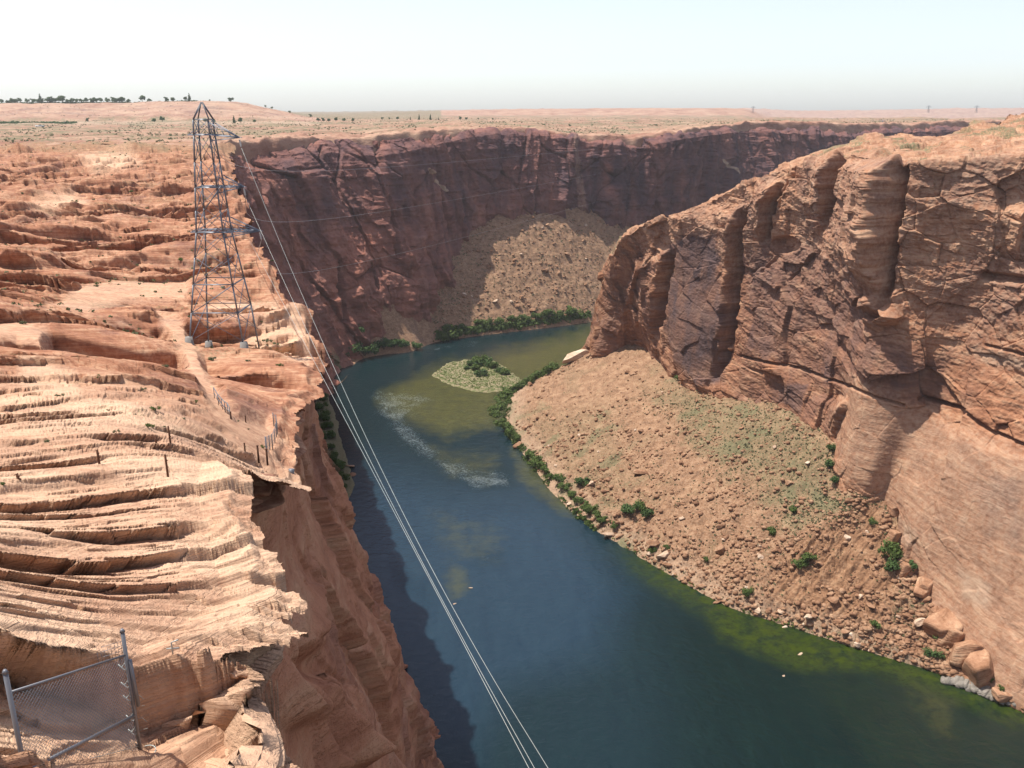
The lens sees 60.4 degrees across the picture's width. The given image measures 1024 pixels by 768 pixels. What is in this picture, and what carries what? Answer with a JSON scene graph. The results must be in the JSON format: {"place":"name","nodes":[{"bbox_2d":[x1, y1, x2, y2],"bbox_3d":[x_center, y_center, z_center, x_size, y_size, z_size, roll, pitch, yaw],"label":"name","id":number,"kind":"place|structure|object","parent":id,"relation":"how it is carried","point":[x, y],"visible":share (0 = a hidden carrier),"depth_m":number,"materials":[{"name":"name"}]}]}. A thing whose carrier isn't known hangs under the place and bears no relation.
{"place":"outdoors","nodes":[
{"label":"outdoors","id":0,"kind":"place"},
{"bbox_2d":[0,141,329,767],"bbox_3d":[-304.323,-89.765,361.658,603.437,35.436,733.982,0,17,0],"label":"plateau","id":1,"kind":"structure","parent":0,"point":[140,547],"depth_m":46.49,"materials":[{"name":"stone"}]},
{"bbox_2d":[2,628,155,767],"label":"chain link fence","id":2,"kind":"object","parent":1,"relation":"on","point":[131,680],"visible":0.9,"depth_m":13.05,"materials":[{"name":"metal"}]},
{"bbox_2d":[164,454,168,476],"bbox_3d":[-14.584,3.596,37.245,0.132,1.326,0.085,0,17,0],"label":"fence post","id":3,"kind":"object","parent":1,"relation":"on","point":[166,465],"visible":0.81,"depth_m":37.18,"materials":[{"name":"metal"}]},
{"bbox_2d":[213,387,229,413],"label":"handrail","id":4,"kind":"object","parent":1,"relation":"on","point":[221,401],"visible":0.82,"depth_m":67.57,"materials":[{"name":"metal"}]},
{"bbox_2d":[185,102,261,348],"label":"transmission tower","id":5,"kind":"structure","parent":1,"relation":"on","point":[208,343],"depth_m":115.56,"materials":[{"name":"metal"}]},
{"bbox_2d":[250,242,528,767],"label":"conductor","id":6,"kind":"object","parent":5,"relation":"hanging from","point":[406,535],"visible":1,"depth_m":71.11,"materials":[{"name":"metal"}]},
{"bbox_2d":[246,199,533,766],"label":"conductor","id":7,"kind":"object","parent":5,"relation":"hanging from","point":[401,522],"visible":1,"depth_m":75.00,"materials":[{"name":"metal"}]},
{"bbox_2d":[242,150,547,767],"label":"conductor","id":8,"kind":"object","parent":5,"relation":"hanging from","point":[396,499],"visible":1,"depth_m":85.73,"materials":[{"name":"metal"}]},
{"bbox_2d":[256,202,594,273],"bbox_3d":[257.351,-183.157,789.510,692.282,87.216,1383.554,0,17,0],"label":"span cable","id":9,"kind":"object","parent":5,"relation":"hanging from","point":[364,261],"visible":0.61,"depth_m":433.40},
{"bbox_2d":[213,120,876,170],"bbox_3d":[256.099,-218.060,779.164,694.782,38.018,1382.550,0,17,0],"label":"span cable","id":10,"kind":"object","parent":5,"relation":"hanging from","point":[367,168],"visible":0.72,"depth_m":485.20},
{"bbox_2d":[245,122,868,221],"bbox_3d":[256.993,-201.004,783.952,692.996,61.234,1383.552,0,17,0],"label":"span cable","id":11,"kind":"object","parent":5,"relation":"hanging from","point":[361,214],"visible":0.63,"depth_m":411.82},
{"bbox_2d":[265,413,277,450],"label":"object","id":12,"kind":"object","parent":1,"relation":"on","point":[274,435],"visible":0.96,"depth_m":64.56,"materials":[{"name":"metal"}]},
{"bbox_2d":[153,153,443,767],"bbox_3d":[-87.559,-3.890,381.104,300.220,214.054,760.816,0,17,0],"label":"canyon wall","id":13,"kind":"structure","parent":0,"point":[349,693],"depth_m":82.70,"materials":[{"name":"stone"}]},
{"bbox_2d":[315,396,354,497],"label":"shore","id":14,"kind":"structure","parent":0,"point":[336,440],"depth_m":587.58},
{"bbox_2d":[315,401,328,409],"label":"riverbank shrub","id":15,"kind":"object","parent":14,"relation":"on","point":[319,405],"visible":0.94,"depth_m":650.25,"materials":[{"name":"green plant"}]},
{"bbox_2d":[318,408,330,420],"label":"riverbank shrub","id":16,"kind":"object","parent":14,"relation":"on","point":[323,415],"visible":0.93,"depth_m":630.16,"materials":[{"name":"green plant"}]},
{"bbox_2d":[320,421,333,428],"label":"riverbank shrub","id":17,"kind":"object","parent":14,"relation":"on","point":[327,424],"visible":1,"depth_m":611.15,"materials":[{"name":"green plant"}]},
{"bbox_2d":[323,430,335,438],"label":"riverbank shrub","id":18,"kind":"object","parent":14,"relation":"on","point":[332,433],"visible":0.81,"depth_m":594.03,"materials":[{"name":"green plant"}]},
{"bbox_2d":[330,450,338,460],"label":"riverbank shrub","id":19,"kind":"object","parent":14,"relation":"on","point":[333,455],"visible":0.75,"depth_m":556.40,"materials":[{"name":"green plant"}]},
{"bbox_2d":[333,458,345,468],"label":"riverbank shrub","id":20,"kind":"object","parent":14,"relation":"on","point":[337,462],"visible":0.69,"depth_m":542.24,"materials":[{"name":"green plant"}]},
{"bbox_2d":[338,471,349,479],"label":"riverbank shrub","id":21,"kind":"object","parent":14,"relation":"on","point":[345,476],"visible":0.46,"depth_m":528.93,"materials":[{"name":"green plant"}]},
{"bbox_2d":[314,208,630,400],"bbox_3d":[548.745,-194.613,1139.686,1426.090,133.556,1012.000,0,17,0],"label":"scree slope","id":22,"kind":"structure","parent":0,"point":[396,325],"depth_m":925.40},
{"bbox_2d":[348,341,362,353],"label":"riverbank shrub","id":23,"kind":"object","parent":22,"relation":"on","point":[357,347],"visible":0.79,"depth_m":778.68,"materials":[{"name":"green plant"}]},
{"bbox_2d":[360,346,370,355],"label":"riverbank shrub","id":24,"kind":"object","parent":22,"relation":"on","point":[365,349],"visible":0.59,"depth_m":786.79,"materials":[{"name":"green plant"}]},
{"bbox_2d":[368,339,380,353],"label":"riverbank shrub","id":25,"kind":"object","parent":22,"relation":"on","point":[375,347],"visible":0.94,"depth_m":791.14,"materials":[{"name":"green plant"}]},
{"bbox_2d":[377,337,390,348],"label":"riverbank shrub","id":26,"kind":"object","parent":22,"relation":"on","point":[384,342],"visible":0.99,"depth_m":800.67,"materials":[{"name":"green plant"}]},
{"bbox_2d":[387,339,404,347],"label":"riverbank shrub","id":27,"kind":"object","parent":22,"relation":"on","point":[394,342],"visible":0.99,"depth_m":804.41,"materials":[{"name":"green plant"}]},
{"bbox_2d":[411,341,422,348],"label":"riverbank shrub","id":28,"kind":"object","parent":22,"relation":"on","point":[415,345],"visible":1,"depth_m":814.70,"materials":[{"name":"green plant"}]},
{"bbox_2d":[434,330,448,341],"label":"riverbank shrub","id":29,"kind":"object","parent":22,"relation":"on","point":[444,336],"visible":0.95,"depth_m":846.88,"materials":[{"name":"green plant"}]},
{"bbox_2d":[442,323,453,330],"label":"riverbank shrub","id":30,"kind":"object","parent":22,"relation":"on","point":[448,326],"visible":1,"depth_m":852.54,"materials":[{"name":"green plant"}]},
{"bbox_2d":[447,328,458,339],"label":"riverbank shrub","id":31,"kind":"object","parent":22,"relation":"on","point":[454,334],"visible":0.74,"depth_m":851.30,"materials":[{"name":"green plant"}]},
{"bbox_2d":[479,319,491,330],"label":"riverbank shrub","id":32,"kind":"object","parent":22,"relation":"on","point":[484,324],"visible":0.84,"depth_m":874.71,"materials":[{"name":"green plant"}]},
{"bbox_2d":[493,317,504,323],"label":"riverbank shrub","id":33,"kind":"object","parent":22,"relation":"on","point":[499,320],"visible":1,"depth_m":880.84,"materials":[{"name":"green plant"}]},
{"bbox_2d":[506,315,519,320],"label":"riverbank shrub","id":34,"kind":"object","parent":22,"relation":"on","point":[511,318],"visible":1,"depth_m":886.93,"materials":[{"name":"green plant"}]},
{"bbox_2d":[435,310,597,530],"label":"riverbank thicket","id":35,"kind":"object","parent":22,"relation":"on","point":[514,440],"visible":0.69,"depth_m":667.68,"materials":[{"name":"green plant"}]},
{"bbox_2d":[512,318,527,329],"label":"riverbank shrub","id":36,"kind":"object","parent":22,"relation":"on","point":[520,324],"visible":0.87,"depth_m":888.36,"materials":[{"name":"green plant"}]},
{"bbox_2d":[432,207,626,342],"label":"rubble","id":37,"kind":"object","parent":22,"relation":"on","point":[477,285],"visible":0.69,"depth_m":921.94,"materials":[{"name":"stone"}]},
{"bbox_2d":[541,309,554,316],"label":"riverbank shrub","id":38,"kind":"object","parent":22,"relation":"on","point":[547,312],"visible":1,"depth_m":900.88,"materials":[{"name":"green plant"}]},
{"bbox_2d":[541,314,559,323],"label":"riverbank shrub","id":39,"kind":"object","parent":22,"relation":"on","point":[545,318],"visible":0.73,"depth_m":902.62,"materials":[{"name":"green plant"}]},
{"bbox_2d":[564,305,576,314],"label":"riverbank shrub","id":40,"kind":"object","parent":22,"relation":"on","point":[571,310],"visible":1,"depth_m":912.93,"materials":[{"name":"green plant"}]},
{"bbox_2d":[572,309,586,318],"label":"riverbank shrub","id":41,"kind":"object","parent":22,"relation":"on","point":[577,312],"visible":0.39,"depth_m":918.71,"materials":[{"name":"green plant"}]},
{"bbox_2d":[433,212,948,668],"bbox_3d":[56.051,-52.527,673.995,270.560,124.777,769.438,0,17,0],"label":"scree scrub","id":42,"kind":"object","parent":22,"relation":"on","point":[808,513],"visible":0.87,"depth_m":454.89,"materials":[{"name":"green plant"}]},
{"bbox_2d":[432,359,521,392],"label":"gravel bar","id":43,"kind":"object","parent":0,"point":[513,378],"visible":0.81,"depth_m":726.85,"materials":[{"name":"gravel"}]},
{"bbox_2d":[437,361,519,390],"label":"grass","id":44,"kind":"structure","parent":43,"relation":"on","point":[472,381],"depth_m":729.12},
{"bbox_2d":[471,354,488,362],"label":"island shrub","id":45,"kind":"object","parent":43,"relation":"on","point":[476,358],"visible":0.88,"depth_m":766.06,"materials":[{"name":"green plant"}]},
{"bbox_2d":[473,369,487,376],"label":"island shrub","id":46,"kind":"object","parent":43,"relation":"on","point":[484,372],"visible":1,"depth_m":733.15,"materials":[{"name":"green plant"}]},
{"bbox_2d":[477,356,492,366],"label":"island shrub","id":47,"kind":"object","parent":43,"relation":"on","point":[483,361],"visible":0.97,"depth_m":761.17,"materials":[{"name":"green plant"}]},
{"bbox_2d":[499,368,510,374],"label":"island shrub","id":48,"kind":"object","parent":43,"relation":"on","point":[504,371],"visible":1,"depth_m":735.94,"materials":[{"name":"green plant"}]},
{"bbox_2d":[0,101,1023,166],"bbox_3d":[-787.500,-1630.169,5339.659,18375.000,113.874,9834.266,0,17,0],"label":"distant plateau","id":49,"kind":"structure","parent":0,"point":[224,112],"depth_m":1773.35,"materials":[{"name":"sand"}]},
{"bbox_2d":[0,100,196,123],"bbox_3d":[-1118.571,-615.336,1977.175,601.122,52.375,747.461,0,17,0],"label":"hill thicket","id":50,"kind":"object","parent":49,"relation":"on","point":[16,122],"visible":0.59,"depth_m":1747.29,"materials":[{"name":"green plant"}]},
{"bbox_2d":[0,100,1001,347],"bbox_3d":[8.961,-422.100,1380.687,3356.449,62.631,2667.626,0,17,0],"label":"desert scrub","id":51,"kind":"object","parent":49,"relation":"on","point":[191,225],"visible":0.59,"depth_m":978.99,"materials":[{"name":"green plant"}]},
{"bbox_2d":[0,0,1023,111],"label":"sky","id":52,"kind":"structure","parent":0,"point":[284,55],"materials":[{"name":"white"}]},
{"bbox_2d":[229,125,962,399],"bbox_3d":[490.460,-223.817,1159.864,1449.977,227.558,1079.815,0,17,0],"label":"canyon wall","id":53,"kind":"structure","parent":0,"point":[679,171],"depth_m":869.33,"materials":[{"name":"stone"}]},
{"bbox_2d":[314,322,1023,767],"bbox_3d":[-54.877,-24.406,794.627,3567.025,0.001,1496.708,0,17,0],"label":"river water","id":54,"kind":"structure","parent":0,"point":[592,648],"depth_m":369.31,"materials":[{"name":"liquid"}]},
{"bbox_2d":[505,344,947,676],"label":"scree slope","id":55,"kind":"structure","parent":0,"point":[583,382],"depth_m":455.09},
{"bbox_2d":[488,410,502,417],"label":"riverbank shrub","id":56,"kind":"object","parent":55,"relation":"on","point":[496,413],"visible":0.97,"depth_m":641.55,"materials":[{"name":"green plant"}]},
{"bbox_2d":[487,403,506,411],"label":"riverbank shrub","id":57,"kind":"object","parent":55,"relation":"on","point":[502,406],"visible":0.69,"depth_m":654.13,"materials":[{"name":"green plant"}]},
{"bbox_2d":[497,390,512,395],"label":"riverbank shrub","id":58,"kind":"object","parent":55,"relation":"on","point":[506,392],"visible":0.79,"depth_m":686.12,"materials":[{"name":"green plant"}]},
{"bbox_2d":[498,422,512,430],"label":"riverbank shrub","id":59,"kind":"object","parent":55,"relation":"on","point":[505,425],"visible":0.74,"depth_m":609.96,"materials":[{"name":"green plant"}]},
{"bbox_2d":[504,426,516,436],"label":"riverbank shrub","id":60,"kind":"object","parent":55,"relation":"on","point":[509,431],"visible":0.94,"depth_m":598.30,"materials":[{"name":"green plant"}]},
{"bbox_2d":[513,382,527,389],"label":"riverbank shrub","id":61,"kind":"object","parent":55,"relation":"on","point":[519,385],"visible":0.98,"depth_m":691.92,"materials":[{"name":"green plant"}]},
{"bbox_2d":[524,375,534,382],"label":"riverbank shrub","id":62,"kind":"object","parent":55,"relation":"on","point":[530,378],"visible":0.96,"depth_m":694.90,"materials":[{"name":"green plant"}]},
{"bbox_2d":[528,452,542,464],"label":"riverbank shrub","id":63,"kind":"object","parent":55,"relation":"on","point":[538,458],"visible":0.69,"depth_m":550.29,"materials":[{"name":"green plant"}]},
{"bbox_2d":[531,459,548,467],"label":"riverbank shrub","id":64,"kind":"object","parent":55,"relation":"on","point":[535,462],"visible":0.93,"depth_m":542.48,"materials":[{"name":"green plant"}]},
{"bbox_2d":[534,370,547,376],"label":"riverbank shrub","id":65,"kind":"object","parent":55,"relation":"on","point":[539,373],"visible":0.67,"depth_m":707.27,"materials":[{"name":"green plant"}]},
{"bbox_2d":[542,365,554,372],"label":"riverbank shrub","id":66,"kind":"object","parent":55,"relation":"on","point":[546,369],"visible":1,"depth_m":690.22,"materials":[{"name":"green plant"}]},
{"bbox_2d":[551,473,566,482],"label":"riverbank shrub","id":67,"kind":"object","parent":55,"relation":"on","point":[558,477],"visible":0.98,"depth_m":515.70,"materials":[{"name":"green plant"}]},
{"bbox_2d":[557,482,572,489],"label":"riverbank shrub","id":68,"kind":"object","parent":55,"relation":"on","point":[566,486],"visible":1,"depth_m":508.23,"materials":[{"name":"green plant"}]},
{"bbox_2d":[562,349,588,363],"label":"boulder","id":69,"kind":"object","parent":55,"relation":"on","point":[574,356],"visible":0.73,"depth_m":686.73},
{"bbox_2d":[573,496,583,503],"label":"riverbank shrub","id":70,"kind":"object","parent":55,"relation":"on","point":[578,499],"visible":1,"depth_m":491.51,"materials":[{"name":"green plant"}]},
{"bbox_2d":[574,476,590,485],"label":"scree shrub","id":71,"kind":"object","parent":55,"relation":"on","point":[582,481],"visible":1,"depth_m":503.43,"materials":[{"name":"green plant"}]},
{"bbox_2d":[582,504,598,513],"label":"riverbank shrub","id":72,"kind":"object","parent":55,"relation":"on","point":[589,508],"visible":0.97,"depth_m":477.30,"materials":[{"name":"green plant"}]},
{"bbox_2d":[591,510,600,517],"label":"riverbank shrub","id":73,"kind":"object","parent":55,"relation":"on","point":[596,513],"visible":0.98,"depth_m":471.18,"materials":[{"name":"green plant"}]},
{"bbox_2d":[596,515,610,523],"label":"riverbank shrub","id":74,"kind":"object","parent":55,"relation":"on","point":[600,520],"visible":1,"depth_m":464.89,"materials":[{"name":"green plant"}]},
{"bbox_2d":[621,502,639,513],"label":"scree shrub","id":75,"kind":"object","parent":55,"relation":"on","point":[627,508],"visible":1,"depth_m":461.28,"materials":[{"name":"green plant"}]},
{"bbox_2d":[632,499,646,510],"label":"scree shrub","id":76,"kind":"object","parent":55,"relation":"on","point":[642,507],"visible":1,"depth_m":461.98,"materials":[{"name":"green plant"}]},
{"bbox_2d":[633,470,647,474],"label":"boulder","id":77,"kind":"object","parent":55,"relation":"on","point":[640,472],"visible":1,"depth_m":485.16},
{"bbox_2d":[640,508,653,517],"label":"scree shrub","id":78,"kind":"object","parent":55,"relation":"on","point":[645,513],"visible":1,"depth_m":454.37,"materials":[{"name":"green plant"}]},
{"bbox_2d":[646,539,660,545],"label":"boulder","id":79,"kind":"object","parent":55,"relation":"on","point":[653,542],"visible":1,"depth_m":437.04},
{"bbox_2d":[656,550,669,558],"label":"boulder","id":80,"kind":"object","parent":55,"relation":"on","point":[664,554],"visible":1,"depth_m":429.11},
{"bbox_2d":[503,396,832,637],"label":"shore grass","id":81,"kind":"structure","parent":55,"relation":"on","point":[743,610],"depth_m":419.21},
{"bbox_2d":[714,543,724,554],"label":"boulder","id":82,"kind":"object","parent":55,"relation":"on","point":[720,549],"visible":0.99,"depth_m":417.19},
{"bbox_2d":[741,586,753,596],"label":"scree shrub","id":83,"kind":"object","parent":55,"relation":"on","point":[745,591],"visible":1,"depth_m":391.93,"materials":[{"name":"green plant"}]},
{"bbox_2d":[514,345,1023,712],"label":"rubble","id":84,"kind":"object","parent":55,"relation":"on","point":[944,667],"visible":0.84,"depth_m":402.41,"materials":[{"name":"stone"}]},
{"bbox_2d":[766,526,775,535],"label":"scree shrub","id":85,"kind":"object","parent":55,"relation":"on","point":[771,530],"visible":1,"depth_m":412.28,"materials":[{"name":"green plant"}]},
{"bbox_2d":[790,558,808,568],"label":"scree shrub","id":86,"kind":"object","parent":55,"relation":"on","point":[800,563],"visible":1,"depth_m":392.03,"materials":[{"name":"green plant"}]},
{"bbox_2d":[801,551,818,561],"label":"scree shrub","id":87,"kind":"object","parent":55,"relation":"on","point":[806,556],"visible":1,"depth_m":391.76,"materials":[{"name":"green plant"}]},
{"bbox_2d":[825,458,834,467],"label":"scree shrub","id":88,"kind":"object","parent":55,"relation":"on","point":[829,462],"visible":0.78,"depth_m":421.27,"materials":[{"name":"green plant"}]},
{"bbox_2d":[825,443,835,452],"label":"scree shrub","id":89,"kind":"object","parent":55,"relation":"on","point":[832,447],"visible":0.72,"depth_m":428.32,"materials":[{"name":"green plant"}]},
{"bbox_2d":[827,597,838,603],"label":"boulder","id":90,"kind":"object","parent":55,"relation":"on","point":[833,600],"visible":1,"depth_m":377.02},
{"bbox_2d":[869,619,881,629],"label":"scree shrub","id":91,"kind":"object","parent":55,"relation":"on","point":[875,624],"visible":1,"depth_m":364.31,"materials":[{"name":"green plant"}]},
{"bbox_2d":[875,630,884,638],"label":"boulder","id":92,"kind":"object","parent":55,"relation":"on","point":[879,635],"visible":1,"depth_m":363.11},
{"bbox_2d":[877,537,902,558],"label":"scree shrub","id":93,"kind":"object","parent":55,"relation":"on","point":[894,549],"visible":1,"depth_m":383.40,"materials":[{"name":"green plant"}]},
{"bbox_2d":[883,557,901,571],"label":"scree shrub","id":94,"kind":"object","parent":55,"relation":"on","point":[894,565],"visible":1,"depth_m":379.26,"materials":[{"name":"green plant"}]},
{"bbox_2d":[885,529,901,543],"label":"fallen slab","id":95,"kind":"structure","parent":55,"relation":"on","point":[894,535],"depth_m":388.46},
{"bbox_2d":[895,559,916,577],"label":"fallen slab","id":96,"kind":"structure","parent":55,"relation":"on","point":[905,570],"depth_m":377.58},
{"bbox_2d":[909,560,917,571],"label":"scree shrub","id":97,"kind":"object","parent":55,"relation":"on","point":[914,565],"visible":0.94,"depth_m":377.23,"materials":[{"name":"green plant"}]},
{"bbox_2d":[914,617,924,626],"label":"boulder","id":98,"kind":"object","parent":55,"relation":"on","point":[918,622],"visible":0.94,"depth_m":361.85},
{"bbox_2d":[913,576,927,598],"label":"fallen slab","id":99,"kind":"structure","parent":55,"relation":"on","point":[918,591],"depth_m":368.52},
{"bbox_2d":[919,576,932,595],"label":"fallen slab","id":100,"kind":"structure","parent":55,"relation":"on","point":[925,584],"depth_m":369.29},
{"bbox_2d":[928,606,938,614],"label":"fallen slab","id":101,"kind":"structure","parent":55,"relation":"on","point":[934,609],"depth_m":363.65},
{"bbox_2d":[921,647,946,658],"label":"scree shrub","id":102,"kind":"object","parent":55,"relation":"on","point":[935,654],"visible":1,"depth_m":350.69,"materials":[{"name":"green plant"}]},
{"bbox_2d":[923,607,963,636],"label":"fallen slab","id":103,"kind":"structure","parent":55,"relation":"on","point":[940,622],"depth_m":356.06,"materials":[{"name":"stone"}]},
{"bbox_2d":[936,629,964,647],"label":"fallen slab","id":104,"kind":"structure","parent":55,"relation":"on","point":[950,637],"depth_m":351.39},
{"bbox_2d":[949,640,983,667],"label":"fallen slab","id":105,"kind":"structure","parent":55,"relation":"on","point":[962,650],"depth_m":342.95,"materials":[{"name":"stone"}]},
{"bbox_2d":[961,647,993,687],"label":"fallen slab","id":106,"kind":"structure","parent":55,"relation":"on","point":[977,668],"depth_m":336.19,"materials":[{"name":"stone"}]},
{"bbox_2d":[940,675,1015,706],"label":"rock ledge","id":107,"kind":"object","parent":55,"relation":"on","point":[959,682],"visible":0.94,"depth_m":337.93,"materials":[{"name":"stone"}]},
{"bbox_2d":[991,687,1012,702],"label":"fallen slab","id":108,"kind":"structure","parent":55,"relation":"on","point":[999,696],"depth_m":328.98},
{"bbox_2d":[582,113,1023,709],"bbox_3d":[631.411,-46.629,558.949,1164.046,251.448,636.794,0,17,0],"label":"canyon wall","id":109,"kind":"structure","parent":0,"point":[858,299],"depth_m":392.99,"materials":[{"name":"stone"}]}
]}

